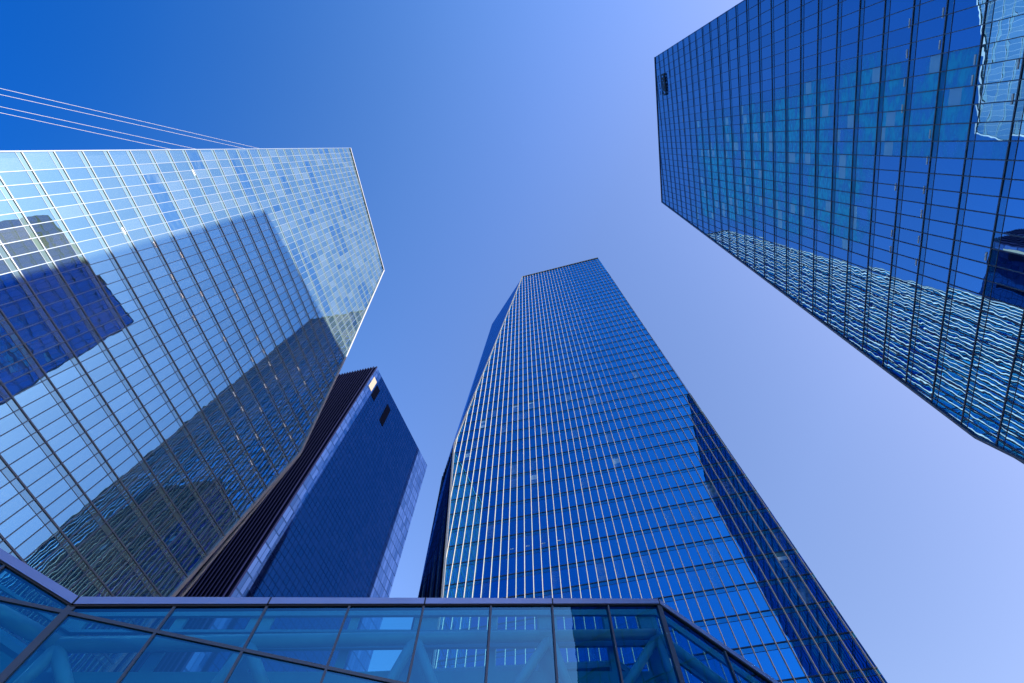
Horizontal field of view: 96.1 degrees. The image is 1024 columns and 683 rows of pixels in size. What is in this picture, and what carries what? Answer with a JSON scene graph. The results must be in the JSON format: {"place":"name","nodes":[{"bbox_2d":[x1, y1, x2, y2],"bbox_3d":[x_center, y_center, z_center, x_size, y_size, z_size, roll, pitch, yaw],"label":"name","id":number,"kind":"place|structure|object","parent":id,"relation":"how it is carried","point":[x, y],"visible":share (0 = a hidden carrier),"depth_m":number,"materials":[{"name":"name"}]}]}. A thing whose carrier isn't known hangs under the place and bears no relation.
{"place":"outdoors","nodes":[
{"label":"outdoors","id":0,"kind":"place"},
{"bbox_2d":[3,113,167,148],"bbox_3d":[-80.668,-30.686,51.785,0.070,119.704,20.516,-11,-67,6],"label":"cable","id":1,"kind":"object","parent":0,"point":[82,130],"depth_m":83.29,"materials":[{"name":"metal"}]},
{"bbox_2d":[0,106,193,148],"bbox_3d":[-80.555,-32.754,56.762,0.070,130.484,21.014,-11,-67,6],"label":"cable","id":2,"kind":"object","parent":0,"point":[91,126],"depth_m":86.33,"materials":[{"name":"metal"}]},
{"bbox_2d":[0,94,244,148],"bbox_3d":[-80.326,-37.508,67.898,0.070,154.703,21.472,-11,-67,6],"label":"cable","id":3,"kind":"object","parent":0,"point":[112,119],"depth_m":90.38,"materials":[{"name":"metal"}]},
{"bbox_2d":[0,88,254,147],"bbox_3d":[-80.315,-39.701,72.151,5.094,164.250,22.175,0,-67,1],"label":"cable","id":4,"kind":"object","parent":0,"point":[116,115],"visible":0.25,"depth_m":90.48,"materials":[{"name":"metal"}]},
{"bbox_2d":[175,366,426,597],"bbox_3d":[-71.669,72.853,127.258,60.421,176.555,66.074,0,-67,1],"label":"navy tower","id":5,"kind":"structure","parent":0,"point":[332,515],"depth_m":140.55,"materials":[{"name":"glass"}]},
{"bbox_2d":[0,0,1023,682],"label":"sky","id":6,"kind":"structure","parent":0,"point":[493,144],"materials":[{"name":"blue"}]},
{"label":"ground","id":7,"kind":"structure","parent":0,"visible":0},
{"bbox_2d":[0,148,384,596],"bbox_3d":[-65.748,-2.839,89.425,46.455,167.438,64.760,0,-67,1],"label":"glass tower","id":8,"kind":"structure","parent":7,"relation":"on","point":[179,328],"depth_m":65.17,"materials":[{"name":"blue glass"}]},
{"bbox_2d":[418,257,886,682],"bbox_3d":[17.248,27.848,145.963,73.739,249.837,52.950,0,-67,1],"label":"glass tower","id":9,"kind":"structure","parent":7,"relation":"on","point":[590,455],"depth_m":91.51,"materials":[{"name":"glass"}]},
{"bbox_2d":[654,0,1023,463],"bbox_3d":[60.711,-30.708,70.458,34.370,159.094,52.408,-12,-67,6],"label":"glass tower","id":10,"kind":"structure","parent":7,"relation":"on","point":[851,172],"depth_m":55.59,"materials":[{"name":"glass"}]},
{"label":"plaza","id":11,"kind":"structure","parent":0,"visible":0},
{"bbox_2d":[0,548,779,682],"bbox_3d":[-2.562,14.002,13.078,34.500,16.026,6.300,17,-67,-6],"label":"footbridge","id":12,"kind":"object","parent":11,"relation":"on","point":[51,631],"visible":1,"depth_m":14.16,"materials":[{"name":"glass"}]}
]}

